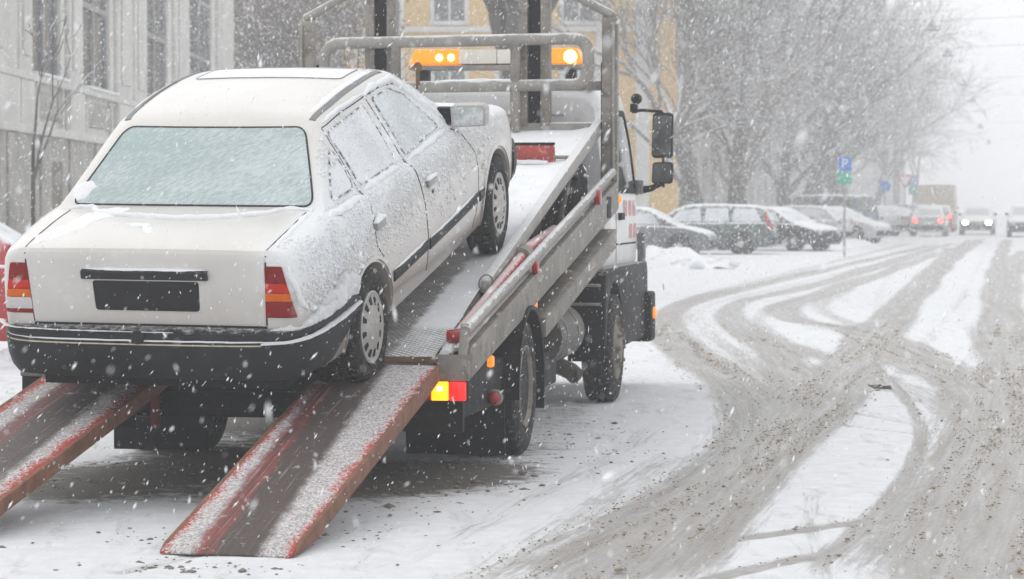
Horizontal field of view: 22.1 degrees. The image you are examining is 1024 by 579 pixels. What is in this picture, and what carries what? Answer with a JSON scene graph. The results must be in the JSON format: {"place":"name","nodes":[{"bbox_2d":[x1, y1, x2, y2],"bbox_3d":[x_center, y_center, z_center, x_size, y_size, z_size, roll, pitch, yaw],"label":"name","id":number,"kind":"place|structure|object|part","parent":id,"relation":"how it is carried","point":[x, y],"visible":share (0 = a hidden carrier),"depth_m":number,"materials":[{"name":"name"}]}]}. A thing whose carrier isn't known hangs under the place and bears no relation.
{"place":"outdoors","nodes":[
{"label":"outdoors","id":0,"kind":"place"},
{"bbox_2d":[0,207,1023,578],"bbox_3d":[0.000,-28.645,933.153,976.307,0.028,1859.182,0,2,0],"label":"road","id":1,"kind":"structure","parent":0,"point":[814,507],"depth_m":15.12,"materials":[{"name":"white snow"}]},
{"bbox_2d":[0,348,15,366],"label":"snow bank","id":2,"kind":"structure","parent":1,"relation":"on","point":[6,358],"depth_m":24.63,"materials":[{"name":"white snow"}]},
{"bbox_2d":[0,222,21,340],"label":"parked car","id":3,"kind":"object","parent":1,"relation":"on","point":[14,235],"visible":0.04,"depth_m":24.86,"materials":[{"name":"red paint"}]},
{"bbox_2d":[0,0,233,233],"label":"grey building","id":4,"kind":"structure","parent":1,"relation":"on","point":[14,162],"depth_m":53.70,"materials":[{"name":"stone"}]},
{"bbox_2d":[32,0,57,75],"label":"window","id":5,"kind":"structure","parent":4,"relation":"in","point":[37,5],"depth_m":50.86,"materials":[{"name":"grey glass"}]},
{"bbox_2d":[52,161,62,209],"bbox_3d":[-8.897,-1.885,51.033,0.025,1.200,1.885,0,2,0],"label":"basement window","id":6,"kind":"structure","parent":4,"relation":"in","point":[56,199],"depth_m":51.36,"materials":[{"name":"grey glass"}]},
{"bbox_2d":[83,0,107,89],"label":"window","id":7,"kind":"structure","parent":4,"relation":"in","point":[94,20],"depth_m":57.52,"materials":[{"name":"grey glass"}]},
{"bbox_2d":[147,0,165,96],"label":"window","id":8,"kind":"structure","parent":4,"relation":"in","point":[160,67],"depth_m":67.40,"materials":[{"name":"grey glass"}]},
{"bbox_2d":[190,0,209,73],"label":"window","id":9,"kind":"structure","parent":4,"relation":"in","point":[198,58],"depth_m":76.08,"materials":[{"name":"grey glass"}]},
{"bbox_2d":[0,0,673,557],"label":"tow truck","id":10,"kind":"object","parent":1,"relation":"on","point":[446,380],"visible":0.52,"depth_m":15.64,"materials":[{"name":"metal"}]},
{"bbox_2d":[0,67,516,388],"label":"white sedan","id":11,"kind":"object","parent":10,"relation":"on","point":[321,285],"visible":0.97,"depth_m":13.53,"materials":[{"name":"metal"}]},
{"bbox_3d":[-1.647,-0.603,13.599,1.355,0.346,0.697,1,16,15],"label":"rear window","id":12,"kind":"part","parent":11,"relation":"part of","materials":[{"name":"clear glass"}]},
{"bbox_2d":[245,0,439,80],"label":"bare tree","id":13,"kind":"object","parent":1,"relation":"on","point":[352,66],"visible":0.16,"depth_m":46.29,"materials":[{"name":"brown plant"}]},
{"bbox_2d":[0,409,687,576],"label":"dirty clods","id":14,"kind":"object","parent":1,"relation":"on","point":[387,505],"visible":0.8,"depth_m":14.33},
{"bbox_2d":[283,0,677,214],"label":"yellow building","id":15,"kind":"structure","parent":1,"relation":"on","point":[442,21],"depth_m":95.64,"materials":[{"name":"yellow paint"}]},
{"bbox_2d":[399,0,403,24],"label":"window","id":16,"kind":"structure","parent":15,"relation":"in","point":[402,10],"depth_m":95.73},
{"bbox_2d":[401,51,403,80],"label":"window","id":17,"kind":"structure","parent":15,"relation":"in","point":[402,52],"depth_m":95.80,"materials":[{"name":"white"}]},
{"bbox_2d":[430,0,468,25],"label":"window","id":18,"kind":"structure","parent":15,"relation":"in","point":[442,21],"depth_m":95.73,"materials":[{"name":"grey glass"}]},
{"bbox_2d":[431,71,468,80],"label":"window","id":19,"kind":"structure","parent":15,"relation":"in","point":[461,75],"depth_m":95.82,"materials":[{"name":"grey glass"}]},
{"bbox_2d":[495,71,501,78],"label":"window","id":20,"kind":"structure","parent":15,"relation":"in","point":[497,76],"depth_m":95.68,"materials":[{"name":"grey glass"}]},
{"bbox_2d":[560,53,595,79],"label":"window","id":21,"kind":"structure","parent":15,"relation":"in","point":[578,74],"depth_m":95.61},
{"bbox_2d":[560,0,595,24],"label":"window","id":22,"kind":"structure","parent":15,"relation":"in","point":[564,4],"depth_m":95.59,"materials":[{"name":"grey glass"}]},
{"bbox_2d":[685,12,1023,30],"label":"hanging street lamp","id":23,"kind":"object","parent":15,"relation":"hanging from","point":[930,27],"visible":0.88,"depth_m":98.63,"materials":[{"name":"grey metal"}]},
{"bbox_2d":[483,0,558,78],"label":"bare tree","id":24,"kind":"object","parent":1,"relation":"on","point":[497,23],"visible":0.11,"depth_m":43.88,"materials":[{"name":"grey plant"}]},
{"bbox_2d":[157,323,1023,578],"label":"slush crumbs","id":25,"kind":"object","parent":1,"relation":"on","point":[940,555],"visible":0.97,"depth_m":16.64,"materials":[{"name":"grey snow"}]},
{"bbox_2d":[636,206,718,253],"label":"parked car","id":26,"kind":"object","parent":1,"relation":"on","point":[688,234],"visible":0.37,"depth_m":73.97,"materials":[{"name":"grey paint"}]},
{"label":"side window","id":27,"kind":"part","parent":26,"relation":"part of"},
{"bbox_2d":[635,245,739,268],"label":"snow bank","id":28,"kind":"structure","parent":1,"relation":"on","point":[655,251],"depth_m":64.84,"materials":[{"name":"white snow"}]},
{"bbox_2d":[678,1,722,207],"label":"street building","id":29,"kind":"structure","parent":1,"relation":"on","point":[697,150],"depth_m":130.20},
{"bbox_2d":[683,9,687,41],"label":"window","id":30,"kind":"structure","parent":29,"relation":"in","point":[684,9],"depth_m":121.81,"materials":[{"name":"grey glass"}]},
{"bbox_2d":[693,157,697,181],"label":"window","id":31,"kind":"structure","parent":29,"relation":"in","point":[695,160],"depth_m":126.20,"materials":[{"name":"grey glass"}]},
{"bbox_2d":[703,158,707,203],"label":"window","id":32,"kind":"structure","parent":29,"relation":"in","point":[705,184],"depth_m":130.20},
{"bbox_2d":[713,168,716,203],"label":"window","id":33,"kind":"structure","parent":29,"relation":"in","point":[714,182],"depth_m":134.04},
{"bbox_2d":[667,204,777,253],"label":"parked car","id":34,"kind":"object","parent":1,"relation":"on","point":[764,232],"visible":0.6,"depth_m":79.98,"materials":[{"name":"grey paint"}]},
{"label":"side window","id":35,"kind":"part","parent":34,"relation":"part of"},
{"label":"side window","id":36,"kind":"part","parent":34,"relation":"part of","materials":[{"name":"white glass"}]},
{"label":"side window","id":37,"kind":"part","parent":34,"relation":"part of","materials":[{"name":"white glass"}]},
{"bbox_2d":[723,0,783,205],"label":"street building","id":38,"kind":"structure","parent":1,"relation":"on","point":[764,181],"depth_m":157.46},
{"bbox_2d":[746,168,748,203],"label":"window","id":39,"kind":"structure","parent":38,"relation":"in","point":[747,196],"depth_m":150.12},
{"bbox_2d":[752,169,755,204],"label":"window","id":40,"kind":"structure","parent":38,"relation":"in","point":[754,177],"depth_m":153.94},
{"bbox_2d":[759,167,761,204],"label":"window","id":41,"kind":"structure","parent":38,"relation":"in","point":[760,173],"depth_m":157.48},
{"bbox_2d":[765,172,768,204],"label":"window","id":42,"kind":"structure","parent":38,"relation":"in","point":[767,185],"depth_m":161.76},
{"bbox_2d":[772,168,774,204],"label":"window","id":43,"kind":"structure","parent":38,"relation":"in","point":[773,186],"depth_m":165.68,"materials":[{"name":"grey glass"}]},
{"bbox_2d":[717,206,841,250],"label":"parked car","id":44,"kind":"object","parent":1,"relation":"on","point":[784,231],"visible":0.51,"depth_m":85.65,"materials":[{"name":"black paint"}]},
{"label":"side window","id":45,"kind":"part","parent":44,"relation":"part of","materials":[{"name":"white glass"}]},
{"bbox_2d":[784,0,832,200],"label":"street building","id":46,"kind":"structure","parent":1,"relation":"on","point":[791,178],"depth_m":186.29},
{"bbox_2d":[793,172,795,198],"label":"window","id":47,"kind":"structure","parent":46,"relation":"in","point":[794,193],"depth_m":180.95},
{"bbox_2d":[781,205,853,238],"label":"parked car","id":48,"kind":"object","parent":1,"relation":"on","point":[817,209],"visible":0.28,"depth_m":96.91,"materials":[{"name":"silver paint"}]},
{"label":"side window","id":49,"kind":"part","parent":48,"relation":"part of","materials":[{"name":"white glass"}]},
{"bbox_2d":[788,194,878,220],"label":"parked van","id":50,"kind":"object","parent":1,"relation":"on","point":[857,201],"visible":0.3,"depth_m":114.69,"materials":[{"name":"grey paint"}]},
{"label":"side window","id":51,"kind":"part","parent":50,"relation":"part of","materials":[{"name":"grey glass"}]},
{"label":"side window","id":52,"kind":"part","parent":50,"relation":"part of","materials":[{"name":"grey glass"}]},
{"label":"side window","id":53,"kind":"part","parent":50,"relation":"part of","materials":[{"name":"grey glass"}]},
{"bbox_2d":[802,238,877,249],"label":"snow bank","id":54,"kind":"structure","parent":1,"relation":"on","point":[849,244],"depth_m":92.12,"materials":[{"name":"white snow"}]},
{"bbox_2d":[838,155,851,256],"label":"parking sign","id":55,"kind":"object","parent":1,"relation":"on","point":[844,167],"visible":0.9,"depth_m":75.92,"materials":[{"name":"blue metal"}]},
{"bbox_2d":[818,9,874,197],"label":"street building","id":56,"kind":"structure","parent":1,"relation":"on","point":[860,183],"depth_m":256.55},
{"bbox_2d":[832,206,892,242],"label":"parked car","id":57,"kind":"object","parent":1,"relation":"on","point":[861,226],"visible":0.24,"depth_m":102.56,"materials":[{"name":"paint"}]},
{"bbox_2d":[879,180,890,205],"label":"mandatory sign","id":58,"kind":"object","parent":1,"relation":"on","point":[882,183],"visible":0.83,"depth_m":133.89,"materials":[{"name":"blue metal"}]},
{"bbox_2d":[875,47,904,205],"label":"street building","id":59,"kind":"structure","parent":1,"relation":"on","point":[890,193],"depth_m":310.81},
{"bbox_2d":[877,205,903,235],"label":"parked car","id":60,"kind":"object","parent":1,"relation":"on","point":[893,224],"visible":0.26,"depth_m":126.37,"materials":[{"name":"white paint"}]},
{"bbox_2d":[891,206,917,232],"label":"parked car","id":61,"kind":"object","parent":1,"relation":"on","point":[903,213],"visible":0.12,"depth_m":140.27,"materials":[{"name":"paint"}]},
{"bbox_2d":[897,175,913,230],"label":"warning sign","id":62,"kind":"object","parent":1,"relation":"on","point":[905,179],"visible":0.69,"depth_m":147.86,"materials":[{"name":"white metal"}]},
{"bbox_2d":[890,204,928,230],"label":"parked car","id":63,"kind":"object","parent":1,"relation":"on","point":[909,208],"visible":0.09,"depth_m":150.61,"materials":[{"name":"paint"}]},
{"bbox_2d":[908,176,917,210],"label":"parking sign","id":64,"kind":"object","parent":1,"relation":"on","point":[912,193],"visible":0.61,"depth_m":149.87,"materials":[{"name":"metal"}]},
{"bbox_2d":[910,206,949,235],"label":"moving car","id":65,"kind":"object","parent":1,"relation":"on","point":[937,227],"visible":0.87,"depth_m":124.86,"materials":[{"name":"silver paint"}]},
{"bbox_2d":[917,184,958,229],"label":"box truck","id":66,"kind":"object","parent":1,"relation":"on","point":[941,199],"visible":0.32,"depth_m":154.92,"materials":[{"name":"beige paint"}]},
{"bbox_2d":[929,205,956,231],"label":"moving car","id":67,"kind":"object","parent":1,"relation":"on","point":[948,207],"visible":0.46,"depth_m":144.24,"materials":[{"name":"grey paint"}]},
{"bbox_2d":[958,206,996,234],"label":"moving car","id":68,"kind":"object","parent":1,"relation":"on","point":[989,226],"visible":0.97,"depth_m":131.12,"materials":[{"name":"paint"}]},
{"bbox_2d":[1005,204,1023,236],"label":"moving car","id":69,"kind":"object","parent":1,"relation":"on","point":[1011,223],"visible":0.89,"depth_m":122.04,"materials":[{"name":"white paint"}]},
{"bbox_2d":[0,0,1023,578],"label":"falling snow","id":70,"kind":"structure","parent":0,"point":[802,134],"depth_m":10.82,"materials":[{"name":"white snow"}]},
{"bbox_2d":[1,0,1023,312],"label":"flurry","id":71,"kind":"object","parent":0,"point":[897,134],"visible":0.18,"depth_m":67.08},
{"bbox_2d":[234,0,1023,206],"label":"sky","id":72,"kind":"structure","parent":0,"point":[1019,8],"materials":[{"name":"white"}]},
{"bbox_2d":[735,40,1023,56],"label":"hanging street lamp","id":73,"kind":"object","parent":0,"point":[949,52],"visible":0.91,"depth_m":116.62,"materials":[{"name":"grey metal"}]},
{"bbox_2d":[812,73,1023,85],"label":"hanging street lamp","id":74,"kind":"object","parent":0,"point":[965,83],"visible":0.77,"depth_m":144.54,"materials":[{"name":"grey metal"}]},
{"bbox_2d":[905,94,1017,101],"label":"hanging street lamp","id":75,"kind":"object","parent":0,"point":[972,98],"visible":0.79,"depth_m":167.54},
{"label":"ground","id":76,"kind":"structure","parent":0,"visible":0},
{"bbox_2d":[25,8,104,225],"bbox_3d":[-5.681,-1.520,33.212,0.718,4.126,1.480,1,2,17],"label":"sapling","id":77,"kind":"object","parent":76,"relation":"on","point":[34,169],"visible":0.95,"depth_m":33.11,"materials":[{"name":"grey plant"}]},
{"bbox_2d":[234,0,409,67],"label":"brown leaved tree","id":78,"kind":"object","parent":76,"relation":"on","point":[321,41],"visible":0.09,"depth_m":91.34,"materials":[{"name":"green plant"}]},
{"bbox_2d":[234,0,463,68],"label":"brown leaved tree","id":79,"kind":"object","parent":76,"relation":"on","point":[278,28],"visible":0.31,"depth_m":88.53,"materials":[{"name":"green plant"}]},
{"bbox_2d":[474,0,787,203],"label":"street tree","id":80,"kind":"object","parent":76,"relation":"on","point":[685,171],"visible":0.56,"depth_m":92.83,"materials":[{"name":"grey plant"}]},
{"bbox_2d":[678,5,699,206],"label":"street tree","id":81,"kind":"object","parent":76,"relation":"on","point":[689,153],"visible":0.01,"depth_m":111.71,"materials":[{"name":"grey plant"}]},
{"bbox_2d":[619,0,811,203],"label":"street tree","id":82,"kind":"object","parent":76,"relation":"on","point":[733,181],"visible":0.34,"depth_m":98.50,"materials":[{"name":"grey plant"}]},
{"bbox_2d":[678,0,829,203],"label":"street tree","id":83,"kind":"object","parent":76,"relation":"on","point":[748,173],"visible":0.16,"depth_m":116.75,"materials":[{"name":"grey plant"}]},
{"bbox_2d":[700,5,842,203],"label":"street tree","id":84,"kind":"object","parent":76,"relation":"on","point":[715,165],"visible":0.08,"depth_m":132.18,"materials":[{"name":"grey plant"}]},
{"bbox_2d":[678,0,876,148],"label":"street tree","id":85,"kind":"object","parent":76,"relation":"on","point":[691,132],"visible":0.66,"depth_m":97.58,"materials":[{"name":"grey plant"}]},
{"bbox_2d":[678,0,960,203],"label":"street tree","id":86,"kind":"object","parent":76,"relation":"on","point":[746,160],"visible":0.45,"depth_m":108.14,"materials":[{"name":"grey plant"}]},
{"bbox_2d":[777,36,869,194],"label":"street tree","id":87,"kind":"object","parent":76,"relation":"on","point":[808,162],"visible":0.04,"depth_m":168.19,"materials":[{"name":"grey plant"}]},
{"bbox_2d":[797,7,860,192],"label":"street tree","id":88,"kind":"object","parent":76,"relation":"on","point":[826,184],"depth_m":187.70,"materials":[{"name":"grey plant"}]},
{"bbox_2d":[746,0,931,205],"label":"street tree","id":89,"kind":"object","parent":76,"relation":"on","point":[775,182],"visible":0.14,"depth_m":148.74,"materials":[{"name":"grey plant"}]},
{"bbox_2d":[763,0,960,193],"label":"street tree","id":90,"kind":"object","parent":76,"relation":"on","point":[834,180],"visible":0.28,"depth_m":156.40,"materials":[{"name":"grey plant"}]},
{"bbox_2d":[784,36,946,193],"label":"street tree","id":91,"kind":"object","parent":76,"relation":"on","point":[846,145],"visible":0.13,"depth_m":171.62,"materials":[{"name":"grey plant"}]},
{"bbox_2d":[748,0,991,205],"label":"street tree","id":92,"kind":"object","parent":76,"relation":"on","point":[845,70],"visible":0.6,"depth_m":125.91,"materials":[{"name":"grey plant"}]},
{"bbox_2d":[785,0,995,194],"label":"street tree","id":93,"kind":"object","parent":76,"relation":"on","point":[822,167],"visible":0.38,"depth_m":140.13,"materials":[{"name":"grey plant"}]},
{"bbox_2d":[863,89,959,203],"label":"street tree","id":94,"kind":"object","parent":76,"relation":"on","point":[914,164],"visible":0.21,"depth_m":255.77,"materials":[{"name":"grey plant"}]},
{"bbox_2d":[815,36,1011,204],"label":"street tree","id":95,"kind":"object","parent":76,"relation":"on","point":[893,171],"visible":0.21,"depth_m":193.79,"materials":[{"name":"grey plant"}]},
{"bbox_2d":[849,42,992,204],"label":"street tree","id":96,"kind":"object","parent":76,"relation":"on","point":[895,191],"visible":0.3,"depth_m":222.61,"materials":[{"name":"grey plant"}]}
]}

